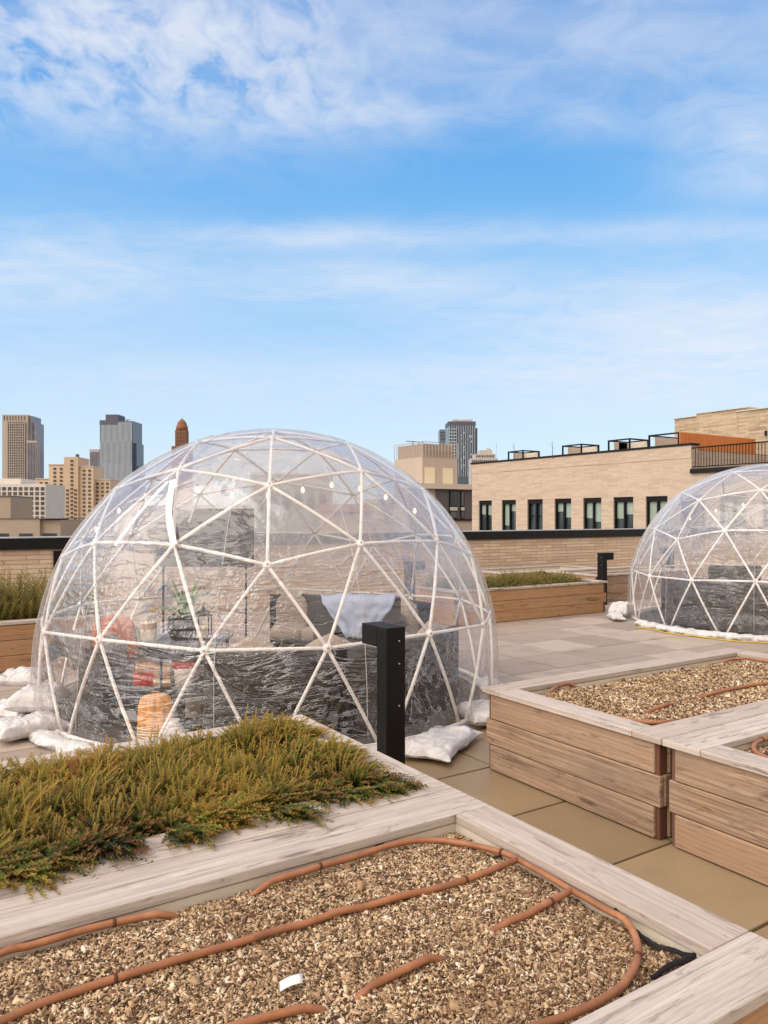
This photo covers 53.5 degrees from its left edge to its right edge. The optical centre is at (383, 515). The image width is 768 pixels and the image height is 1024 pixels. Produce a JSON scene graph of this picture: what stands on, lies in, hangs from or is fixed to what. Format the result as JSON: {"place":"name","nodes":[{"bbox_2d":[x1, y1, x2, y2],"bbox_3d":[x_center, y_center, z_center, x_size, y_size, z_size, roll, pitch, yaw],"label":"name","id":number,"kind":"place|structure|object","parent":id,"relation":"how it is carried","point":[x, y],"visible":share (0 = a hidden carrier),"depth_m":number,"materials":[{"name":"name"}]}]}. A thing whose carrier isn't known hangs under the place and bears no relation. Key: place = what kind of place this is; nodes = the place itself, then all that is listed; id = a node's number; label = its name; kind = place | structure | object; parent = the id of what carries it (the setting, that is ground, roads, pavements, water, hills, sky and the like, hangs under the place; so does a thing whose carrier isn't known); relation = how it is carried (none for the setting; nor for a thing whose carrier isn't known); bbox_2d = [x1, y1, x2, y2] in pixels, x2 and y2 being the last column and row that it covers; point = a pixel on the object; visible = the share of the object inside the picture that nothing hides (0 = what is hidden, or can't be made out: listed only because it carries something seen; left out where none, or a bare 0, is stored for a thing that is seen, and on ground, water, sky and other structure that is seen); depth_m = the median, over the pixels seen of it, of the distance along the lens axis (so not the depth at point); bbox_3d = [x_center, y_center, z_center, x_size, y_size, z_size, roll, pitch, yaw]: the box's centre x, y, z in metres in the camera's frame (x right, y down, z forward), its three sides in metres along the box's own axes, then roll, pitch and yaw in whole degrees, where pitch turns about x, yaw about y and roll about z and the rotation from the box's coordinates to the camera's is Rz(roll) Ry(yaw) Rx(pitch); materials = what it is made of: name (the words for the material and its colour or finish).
{"place":"outdoors","nodes":[
{"label":"outdoors","id":0,"kind":"place"},
{"bbox_2d":[2,415,43,479],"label":"tan framed tower","id":1,"kind":"structure","parent":0,"point":[22,446],"depth_m":1497.88,"materials":[{"name":"stone"}]},
{"bbox_2d":[27,442,35,479],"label":"wing windows","id":2,"kind":"structure","parent":1,"relation":"in","point":[33,444],"depth_m":1491.56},
{"bbox_2d":[0,479,64,517],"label":"white grid building","id":3,"kind":"structure","parent":0,"point":[48,500],"depth_m":260.05,"materials":[{"name":"concrete"}]},
{"bbox_2d":[0,518,86,536],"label":"tan bulkhead","id":4,"kind":"object","parent":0,"point":[18,527],"visible":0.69,"depth_m":55.00,"materials":[{"name":"beige concrete"}]},
{"bbox_2d":[0,496,32,517],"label":"brown bulkhead","id":5,"kind":"object","parent":4,"relation":"on","point":[16,506],"visible":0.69,"depth_m":81.29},
{"bbox_2d":[35,454,119,535],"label":"tan apartment","id":6,"kind":"structure","parent":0,"point":[88,488],"depth_m":482.00,"materials":[{"name":"paint"}]},
{"bbox_2d":[53,460,108,526],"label":"more windows","id":7,"kind":"structure","parent":6,"relation":"in","point":[70,460],"depth_m":481.53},
{"bbox_2d":[90,449,99,466],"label":"slim pale tower","id":8,"kind":"structure","parent":0,"point":[94,457],"depth_m":1700.00,"materials":[{"name":"stone"}]},
{"bbox_2d":[100,414,144,505],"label":"blue ribbed tower","id":9,"kind":"structure","parent":0,"point":[121,452],"depth_m":1499.03,"materials":[{"name":"grey glass"}]},
{"bbox_2d":[124,507,143,534],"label":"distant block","id":10,"kind":"structure","parent":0,"point":[134,511],"depth_m":619.40,"materials":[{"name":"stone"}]},
{"bbox_2d":[172,418,192,505],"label":"brown spire tower","id":11,"kind":"structure","parent":0,"point":[181,434],"depth_m":1400.00,"materials":[{"name":"stone"}]},
{"bbox_2d":[161,577,209,649],"bbox_3d":[-1.775,0.887,6.881,0.425,0.647,0.429,0,0,20],"label":"tall plant","id":12,"kind":"object","parent":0,"point":[181,600],"visible":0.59,"depth_m":6.82,"materials":[{"name":"green plant"}]},
{"bbox_2d":[144,506,250,534],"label":"grey block","id":13,"kind":"structure","parent":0,"point":[149,530],"depth_m":90.00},
{"bbox_2d":[249,473,332,532],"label":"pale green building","id":14,"kind":"structure","parent":0,"point":[314,504],"depth_m":75.15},
{"bbox_2d":[318,504,383,532],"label":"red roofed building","id":15,"kind":"structure","parent":0,"point":[327,527],"depth_m":70.00,"materials":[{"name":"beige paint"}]},
{"bbox_2d":[0,572,767,939],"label":"deck paving","id":16,"kind":"structure","parent":0,"point":[550,646],"depth_m":4.67,"materials":[{"name":"concrete"}]},
{"bbox_2d":[0,698,33,717],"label":"sandbag","id":17,"kind":"object","parent":16,"relation":"on","point":[4,712],"visible":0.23,"depth_m":5.36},
{"bbox_2d":[0,666,47,685],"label":"sandbag","id":18,"kind":"object","parent":17,"relation":"on","point":[21,676],"visible":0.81,"depth_m":5.71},
{"bbox_2d":[3,681,71,711],"bbox_3d":[-2.444,1.277,5.391,0.341,0.176,0.426,0,0,-6],"label":"sandbag","id":19,"kind":"object","parent":17,"relation":"on","point":[32,698],"visible":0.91,"depth_m":5.21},
{"bbox_2d":[0,710,73,741],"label":"sandbag","id":20,"kind":"object","parent":16,"relation":"on","point":[12,728],"visible":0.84,"depth_m":4.95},
{"bbox_2d":[0,604,121,671],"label":"raised planter","id":21,"kind":"object","parent":16,"relation":"on","point":[16,640],"visible":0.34,"depth_m":7.21,"materials":[{"name":"brown wood"}]},
{"bbox_2d":[0,560,124,620],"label":"ornamental grass","id":22,"kind":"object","parent":21,"relation":"on","point":[12,607],"depth_m":7.67,"materials":[{"name":"green plant"}]},
{"bbox_2d":[163,718,184,735],"bbox_3d":[-1.273,1.347,4.620,0.170,0.225,0.169,0,0,0],"label":"white vase","id":23,"kind":"object","parent":16,"relation":"on","point":[174,724],"visible":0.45,"depth_m":4.58,"materials":[{"name":"ceramic"}]},
{"bbox_2d":[18,713,415,752],"bbox_3d":[-1.395,1.417,4.915,3.385,0.080,1.057,0,0,20],"label":"ballast tube","id":24,"kind":"object","parent":16,"relation":"on","point":[49,740],"visible":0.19,"depth_m":4.75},
{"bbox_2d":[0,714,452,899],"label":"raised planter","id":25,"kind":"object","parent":16,"relation":"on","point":[163,852],"visible":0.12,"depth_m":2.48,"materials":[{"name":"brown wood"}]},
{"bbox_2d":[1,704,361,854],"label":"heather","id":26,"kind":"object","parent":25,"relation":"in","point":[27,812],"visible":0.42,"depth_m":2.75,"materials":[{"name":"green plant"}]},
{"bbox_2d":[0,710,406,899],"bbox_3d":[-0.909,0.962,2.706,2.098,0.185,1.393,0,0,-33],"label":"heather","id":27,"kind":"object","parent":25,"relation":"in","point":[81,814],"visible":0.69,"depth_m":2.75,"materials":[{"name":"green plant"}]},
{"bbox_2d":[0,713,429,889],"bbox_3d":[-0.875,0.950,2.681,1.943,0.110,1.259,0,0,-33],"label":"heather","id":28,"kind":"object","parent":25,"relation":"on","point":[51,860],"visible":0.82,"depth_m":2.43,"materials":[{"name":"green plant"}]},
{"bbox_2d":[30,428,499,745],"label":"garden dome","id":29,"kind":"structure","parent":16,"relation":"on","point":[207,473],"depth_m":6.48,"materials":[{"name":"white paint"}]},
{"bbox_2d":[95,479,416,531],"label":"string lights","id":30,"kind":"object","parent":29,"relation":"hanging from","point":[118,511],"visible":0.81,"depth_m":5.35,"materials":[{"name":"glass"}]},
{"bbox_2d":[53,677,479,743],"bbox_3d":[-0.902,1.449,6.281,3.360,0.014,3.360,0,0,-33],"label":"rug","id":31,"kind":"object","parent":16,"relation":"on","point":[91,727],"visible":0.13,"depth_m":5.26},
{"bbox_2d":[79,632,186,725],"bbox_3d":[-1.926,1.145,5.947,0.916,0.630,1.333,0,0,-33],"label":"wicker sofa","id":32,"kind":"object","parent":31,"relation":"on","point":[98,690],"visible":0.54,"depth_m":5.31,"materials":[{"name":"wicker"}]},
{"bbox_2d":[43,626,147,669],"bbox_3d":[-2.139,0.942,5.647,0.420,0.282,0.620,0,0,38],"label":"fur throw","id":33,"kind":"object","parent":32,"relation":"on","point":[67,647],"visible":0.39,"depth_m":5.48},
{"bbox_2d":[91,614,136,659],"bbox_3d":[-1.967,0.900,5.551,0.299,0.355,0.229,0,0,-29],"label":"throw pillow","id":34,"kind":"object","parent":32,"relation":"on","point":[121,628],"visible":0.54,"depth_m":5.54,"materials":[{"name":"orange fabric"}]},
{"bbox_2d":[121,682,183,733],"bbox_3d":[-1.558,1.300,5.150,0.340,0.320,0.280,0,0,0],"label":"shelf cart","id":35,"kind":"object","parent":31,"relation":"on","point":[133,715],"visible":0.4,"depth_m":5.06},
{"bbox_2d":[133,662,156,687],"bbox_3d":[-1.595,1.071,5.102,0.162,0.184,0.130,0,0,-15],"label":"snack bag","id":36,"kind":"object","parent":35,"relation":"on","point":[144,674],"visible":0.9,"depth_m":5.04,"materials":[{"name":"red plastic"}]},
{"bbox_2d":[153,665,174,687],"bbox_3d":[-1.470,1.073,5.098,0.113,0.130,0.113,0,0,0],"label":"cardboard box","id":37,"kind":"object","parent":35,"relation":"on","point":[168,674],"visible":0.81,"depth_m":5.04,"materials":[{"name":"beige cardboard"}]},
{"bbox_2d":[137,691,172,739],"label":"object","id":38,"kind":"object","parent":31,"relation":"on","point":[149,717],"visible":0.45,"depth_m":4.63,"materials":[{"name":"orange wicker"}]},
{"bbox_2d":[157,650,201,727],"bbox_3d":[-1.289,1.180,4.980,0.300,0.560,0.300,0,0,0],"label":"plant stand","id":39,"kind":"object","parent":31,"relation":"on","point":[172,655],"visible":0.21,"depth_m":4.90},
{"bbox_2d":[172,659,200,691],"bbox_3d":[-1.274,1.018,4.951,0.207,0.221,0.175,0,0,-9],"label":"white tub","id":40,"kind":"object","parent":39,"relation":"on","point":[182,668],"visible":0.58,"depth_m":4.88,"materials":[{"name":"plastic"}]},
{"bbox_2d":[137,633,232,681],"bbox_3d":[-1.690,1.208,5.950,0.920,0.505,0.520,0,0,0],"label":"side table","id":41,"kind":"object","parent":31,"relation":"on","point":[166,639],"visible":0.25,"depth_m":5.83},
{"bbox_2d":[140,621,156,641],"bbox_3d":[-1.794,0.873,5.800,0.125,0.160,0.125,0,0,0],"label":"candle","id":42,"kind":"object","parent":41,"relation":"on","point":[148,631],"visible":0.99,"depth_m":5.75,"materials":[{"name":"beige wax"}]},
{"bbox_2d":[150,606,204,640],"bbox_3d":[-1.599,0.823,5.827,0.411,0.261,0.443,0,0,16],"label":"potted plant","id":43,"kind":"object","parent":41,"relation":"on","point":[180,625],"visible":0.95,"depth_m":5.78,"materials":[{"name":"grey plant"}]},
{"bbox_2d":[194,607,212,639],"bbox_3d":[-1.398,0.828,5.900,0.150,0.250,0.150,0,0,0],"label":"lantern","id":44,"kind":"object","parent":41,"relation":"on","point":[203,627],"visible":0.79,"depth_m":5.87,"materials":[{"name":"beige metal"}]},
{"bbox_2d":[185,681,200,730],"bbox_3d":[-1.149,1.289,5.150,0.346,0.343,0.342,0,0,0],"label":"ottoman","id":45,"kind":"object","parent":31,"relation":"on","point":[193,707],"visible":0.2,"depth_m":4.99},
{"bbox_2d":[154,509,253,637],"bbox_3d":[-1.736,0.695,7.360,0.960,1.530,0.340,0,0,0],"label":"display screen","id":46,"kind":"object","parent":31,"relation":"on","point":[212,534],"visible":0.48,"depth_m":7.34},
{"bbox_2d":[202,620,458,734],"bbox_3d":[-0.320,1.117,5.437,2.092,0.685,0.991,0,0,-33],"label":"wicker sofa","id":47,"kind":"object","parent":31,"relation":"on","point":[263,682],"visible":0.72,"depth_m":4.87,"materials":[{"name":"wicker"}]},
{"bbox_2d":[270,589,430,646],"bbox_3d":[-0.436,1.093,7.237,1.787,0.735,0.913,0,0,26],"label":"wicker sofa","id":48,"kind":"object","parent":31,"relation":"on","point":[290,626],"visible":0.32,"depth_m":7.21,"materials":[{"name":"wicker"}]},
{"bbox_2d":[313,597,403,645],"bbox_3d":[-0.217,1.077,6.780,0.780,0.765,0.620,0,0,0],"label":"armchair","id":49,"kind":"object","parent":31,"relation":"on","point":[323,622],"visible":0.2,"depth_m":6.47,"materials":[{"name":"wicker"}]},
{"bbox_2d":[320,593,396,638],"bbox_3d":[-0.216,0.844,6.444,0.661,0.367,0.192,0,0,0],"label":"blanket","id":50,"kind":"object","parent":49,"relation":"hanging from","point":[375,608],"visible":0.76,"depth_m":6.40,"materials":[{"name":"white fabric"}]},
{"bbox_2d":[362,621,404,763],"bbox_3d":[0.002,1.035,4.257,0.170,0.850,0.285,0,0,-33],"label":"bollard light","id":51,"kind":"object","parent":16,"relation":"on","point":[387,640],"visible":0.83,"depth_m":4.16,"materials":[{"name":"black metal"}]},
{"bbox_2d":[0,788,767,1023],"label":"raised planter","id":52,"kind":"object","parent":16,"relation":"on","point":[721,977],"visible":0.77,"depth_m":2.00,"materials":[{"name":"brown wood"}]},
{"bbox_2d":[0,832,688,1023],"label":"wood chip mulch","id":53,"kind":"object","parent":52,"relation":"on","point":[459,932],"visible":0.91,"depth_m":1.77,"materials":[{"name":"wood"}]},
{"bbox_2d":[279,973,302,991],"bbox_3d":[-0.202,1.012,1.655,0.067,0.008,0.028,0,0,-33],"label":"paper scrap","id":54,"kind":"object","parent":53,"relation":"on","point":[289,981],"visible":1,"depth_m":1.65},
{"bbox_2d":[0,837,642,1023],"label":"drip hose","id":55,"kind":"object","parent":53,"relation":"on","point":[617,989],"visible":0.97,"depth_m":1.85,"materials":[{"name":"brown plastic"}]},
{"bbox_2d":[613,908,690,956],"bbox_3d":[0.642,1.024,1.866,0.058,0.022,0.236,0,0,-33],"label":"weed fabric","id":56,"kind":"object","parent":53,"relation":"on","point":[651,943],"visible":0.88,"depth_m":1.80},
{"bbox_2d":[650,952,696,979],"bbox_3d":[0.663,1.023,1.739,0.185,0.020,0.017,0,0,-36],"label":"weed fabric","id":57,"kind":"object","parent":52,"relation":"attached to","point":[673,963],"visible":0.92,"depth_m":1.73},
{"bbox_2d":[404,561,424,599],"bbox_3d":[0.400,1.035,10.237,0.285,0.850,0.170,0,0,-33],"label":"bollard light","id":58,"kind":"object","parent":16,"relation":"on","point":[408,571],"visible":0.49,"depth_m":10.16,"materials":[{"name":"black metal"}]},
{"bbox_2d":[405,725,482,762],"bbox_3d":[0.363,1.400,4.744,0.354,0.103,0.669,0,0,26],"label":"sandbag","id":59,"kind":"object","parent":16,"relation":"on","point":[442,743],"visible":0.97,"depth_m":4.60,"materials":[{"name":"fabric"}]},
{"bbox_2d":[456,699,488,725],"bbox_3d":[0.685,1.382,5.364,0.267,0.132,0.420,0,0,-12],"label":"sandbag","id":60,"kind":"object","parent":16,"relation":"on","point":[479,716],"visible":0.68,"depth_m":5.28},
{"bbox_2d":[470,676,501,690],"bbox_3d":[0.868,1.404,6.385,0.227,0.095,0.307,0,0,-12],"label":"sandbag","id":61,"kind":"object","parent":16,"relation":"on","point":[482,682],"visible":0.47,"depth_m":6.32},
{"bbox_2d":[415,578,607,625],"bbox_3d":[1.862,1.225,11.251,2.950,0.470,1.127,0,0,-33],"label":"raised planter","id":62,"kind":"object","parent":16,"relation":"on","point":[533,602],"visible":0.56,"depth_m":10.68,"materials":[{"name":"brown wood"}]},
{"bbox_2d":[416,568,596,593],"bbox_3d":[1.799,0.931,11.231,3.025,0.368,1.596,0,0,-33],"label":"shrub","id":63,"kind":"object","parent":62,"relation":"in","point":[524,579],"visible":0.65,"depth_m":10.97,"materials":[{"name":"green plant"}]},
{"bbox_2d":[464,565,596,578],"bbox_3d":[2.811,1.225,14.342,2.500,0.470,1.067,0,0,-33],"label":"raised planter","id":64,"kind":"object","parent":16,"relation":"on","point":[496,571],"visible":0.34,"depth_m":14.51,"materials":[{"name":"brown wood"}]},
{"bbox_2d":[597,552,613,604],"bbox_3d":[3.653,1.035,12.587,0.285,0.850,0.170,0,0,-33],"label":"bollard light","id":65,"kind":"object","parent":16,"relation":"on","point":[602,558],"visible":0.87,"depth_m":12.52,"materials":[{"name":"black metal"}]},
{"bbox_2d":[606,612,626,620],"bbox_3d":[3.252,1.405,10.655,0.210,0.094,0.410,0,0,6],"label":"sandbag","id":66,"kind":"object","parent":16,"relation":"on","point":[616,616],"visible":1,"depth_m":10.53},
{"bbox_2d":[545,566,689,601],"bbox_3d":[4.283,1.225,13.907,2.500,0.470,1.197,0,0,-33],"label":"raised planter","id":67,"kind":"object","parent":16,"relation":"on","point":[618,585],"visible":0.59,"depth_m":13.37,"materials":[{"name":"brown wood"}]},
{"bbox_2d":[608,601,634,616],"bbox_3d":[3.385,1.328,10.859,0.290,0.223,0.347,0,0,40],"label":"sandbag","id":68,"kind":"object","parent":16,"relation":"on","point":[626,608],"visible":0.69,"depth_m":10.76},
{"bbox_2d":[482,648,767,839],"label":"raised planter","id":69,"kind":"object","parent":16,"relation":"on","point":[617,769],"visible":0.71,"depth_m":3.85,"materials":[{"name":"brown wood"}]},
{"bbox_2d":[542,660,767,725],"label":"wood chip mulch","id":70,"kind":"object","parent":69,"relation":"in","point":[643,687],"visible":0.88,"depth_m":4.41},
{"bbox_2d":[547,657,767,724],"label":"drip hose","id":71,"kind":"object","parent":70,"relation":"on","point":[652,709],"visible":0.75,"depth_m":4.37,"materials":[{"name":"brown plastic"}]},
{"bbox_2d":[660,547,673,567],"bbox_3d":[5.447,1.035,14.657,0.170,0.850,0.285,0,0,-33],"label":"bollard light","id":72,"kind":"object","parent":16,"relation":"on","point":[664,550],"visible":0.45,"depth_m":14.58,"materials":[{"name":"black metal"}]},
{"bbox_2d":[628,464,767,632],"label":"garden dome","id":73,"kind":"structure","parent":16,"relation":"on","point":[678,505],"depth_m":11.37,"materials":[{"name":"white plastic"}]},
{"bbox_2d":[634,620,767,641],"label":"ballast tube","id":74,"kind":"object","parent":16,"relation":"on","point":[676,629],"visible":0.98,"depth_m":9.13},
{"bbox_2d":[634,626,767,643],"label":"yellow rope","id":75,"kind":"object","parent":16,"relation":"on","point":[703,637],"visible":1,"depth_m":9.06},
{"bbox_2d":[639,609,767,635],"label":"rug","id":76,"kind":"object","parent":16,"relation":"on","point":[651,615],"visible":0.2,"depth_m":10.39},
{"bbox_2d":[661,574,767,633],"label":"wicker sofa","id":77,"kind":"object","parent":76,"relation":"on","point":[725,599],"visible":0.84,"depth_m":9.46,"materials":[{"name":"wicker"}]},
{"bbox_2d":[694,565,761,584],"bbox_3d":[4.899,1.077,10.910,0.780,0.765,0.620,0,0,0],"label":"armchair","id":78,"kind":"object","parent":76,"relation":"on","point":[735,572],"visible":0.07,"depth_m":10.60,"materials":[{"name":"wicker"}]},
{"bbox_2d":[662,713,767,885],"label":"raised planter","id":79,"kind":"object","parent":16,"relation":"on","point":[718,795],"visible":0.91,"depth_m":3.19,"materials":[{"name":"brown wood"}]},
{"bbox_2d":[744,745,767,754],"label":"wood chip mulch","id":80,"kind":"object","parent":79,"relation":"in","point":[763,749],"visible":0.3,"depth_m":3.35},
{"bbox_2d":[751,736,767,757],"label":"drip hose","id":81,"kind":"object","parent":80,"relation":"on","point":[755,744],"visible":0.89,"depth_m":3.33,"materials":[{"name":"brown plastic"}]},
{"bbox_2d":[0,0,767,505],"label":"sky","id":82,"kind":"structure","parent":0,"point":[376,226],"materials":[{"name":"blue"}]},
{"bbox_2d":[375,499,393,531],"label":"distant block","id":83,"kind":"structure","parent":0,"point":[391,521],"depth_m":419.88,"materials":[{"name":"beige paint"}]},
{"bbox_2d":[394,441,471,531],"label":"beige building","id":84,"kind":"structure","parent":0,"point":[431,468],"depth_m":60.62,"materials":[{"name":"paint"}]},
{"bbox_2d":[424,467,434,482],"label":"window","id":85,"kind":"structure","parent":84,"relation":"in","point":[429,472],"depth_m":60.31,"materials":[{"name":"beige paint"}]},
{"bbox_2d":[443,468,452,483],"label":"window","id":86,"kind":"structure","parent":84,"relation":"in","point":[447,472],"depth_m":61.32,"materials":[{"name":"beige"}]},
{"bbox_2d":[449,490,457,518],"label":"window","id":87,"kind":"structure","parent":84,"relation":"in","point":[453,508],"depth_m":59.80,"materials":[{"name":"black glass"}]},
{"bbox_2d":[460,491,464,517],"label":"window","id":88,"kind":"structure","parent":84,"relation":"in","point":[462,508],"depth_m":60.30,"materials":[{"name":"black glass"}]},
{"bbox_2d":[438,429,445,444],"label":"grey green tower","id":89,"kind":"structure","parent":0,"point":[441,435],"depth_m":1400.00,"materials":[{"name":"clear glass"}]},
{"bbox_2d":[445,419,476,483],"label":"dark glass tower","id":90,"kind":"structure","parent":0,"point":[462,434],"depth_m":1300.14,"materials":[{"name":"glass"}]},
{"bbox_2d":[469,448,497,484],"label":"ziggurat block","id":91,"kind":"structure","parent":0,"point":[484,455],"depth_m":902.00,"materials":[{"name":"stone"}]},
{"bbox_2d":[470,419,767,530],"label":"brick building","id":92,"kind":"structure","parent":0,"point":[640,487],"depth_m":38.67,"materials":[{"name":"beige brick"}]},
{"bbox_2d":[480,500,491,529],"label":"window","id":93,"kind":"structure","parent":92,"relation":"in","point":[485,506],"depth_m":45.90,"materials":[{"name":"black glass"}]},
{"bbox_2d":[503,500,515,529],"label":"window","id":94,"kind":"structure","parent":92,"relation":"in","point":[509,506],"depth_m":44.15,"materials":[{"name":"black glass"}]},
{"bbox_2d":[508,450,539,458],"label":"pergola","id":95,"kind":"object","parent":92,"relation":"on","point":[518,454],"visible":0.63,"depth_m":45.33,"materials":[{"name":"paint"}]},
{"bbox_2d":[528,499,542,529],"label":"window","id":96,"kind":"structure","parent":92,"relation":"in","point":[535,506],"depth_m":42.36,"materials":[{"name":"black glass"}]},
{"bbox_2d":[556,498,570,528],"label":"window","id":97,"kind":"structure","parent":92,"relation":"in","point":[563,506],"depth_m":40.60,"materials":[{"name":"black glass"}]},
{"bbox_2d":[562,444,599,453],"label":"pergola","id":98,"kind":"object","parent":92,"relation":"on","point":[573,448],"visible":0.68,"depth_m":41.55,"materials":[{"name":"paint"}]},
{"bbox_2d":[584,498,600,528],"bbox_3d":[10.741,-0.004,38.913,0.170,1.829,1.196,0,0,-33],"label":"window","id":99,"kind":"structure","parent":92,"relation":"in","point":[592,506],"depth_m":39.07,"materials":[{"name":"black glass"}]},
{"bbox_2d":[615,497,632,528],"bbox_3d":[11.808,-0.004,37.263,0.170,1.829,1.196,0,0,-33],"label":"window","id":100,"kind":"structure","parent":92,"relation":"in","point":[623,505],"depth_m":37.23,"materials":[{"name":"black glass"}]},
{"bbox_2d":[608,438,647,449],"bbox_3d":[12.384,-3.415,38.573,1.500,0.850,1.380,0,0,-33],"label":"pergola","id":101,"kind":"object","parent":92,"relation":"on","point":[619,444],"visible":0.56,"depth_m":38.85,"materials":[{"name":"paint"}]},
{"bbox_2d":[647,496,666,526],"bbox_3d":[12.842,-0.004,35.642,0.145,1.829,1.196,0,0,-33],"label":"window","id":102,"kind":"structure","parent":92,"relation":"in","point":[655,504],"depth_m":35.88,"materials":[{"name":"black glass"}]},
{"bbox_2d":[682,503,704,526],"bbox_3d":[13.896,-0.004,34.037,0.170,1.829,1.196,0,0,-33],"label":"window","id":103,"kind":"structure","parent":92,"relation":"in","point":[699,504],"depth_m":33.98,"materials":[{"name":"glass"}]},
{"bbox_2d":[648,432,754,453],"bbox_3d":[15.717,-3.420,37.472,6.100,0.900,1.750,0,0,-33],"label":"pergola","id":104,"kind":"object","parent":92,"relation":"on","point":[701,439],"visible":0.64,"depth_m":36.74,"materials":[{"name":"paint"}]},
{"bbox_2d":[673,406,767,454],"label":"brick penthouse","id":105,"kind":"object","parent":92,"relation":"on","point":[746,422],"visible":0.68,"depth_m":43.13,"materials":[{"name":"brick"}]},
{"bbox_2d":[721,497,745,526],"bbox_3d":[14.939,-0.004,32.425,0.170,1.829,1.196,0,0,-33],"label":"window","id":106,"kind":"structure","parent":92,"relation":"in","point":[743,524],"depth_m":32.36,"materials":[{"name":"glass"}]},
{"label":"roof slab","id":107,"kind":"structure","parent":0,"visible":0},
{"bbox_2d":[0,527,767,616],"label":"parapet wall","id":108,"kind":"structure","parent":107,"relation":"on","point":[490,549],"depth_m":12.86,"materials":[{"name":"beige brick"}]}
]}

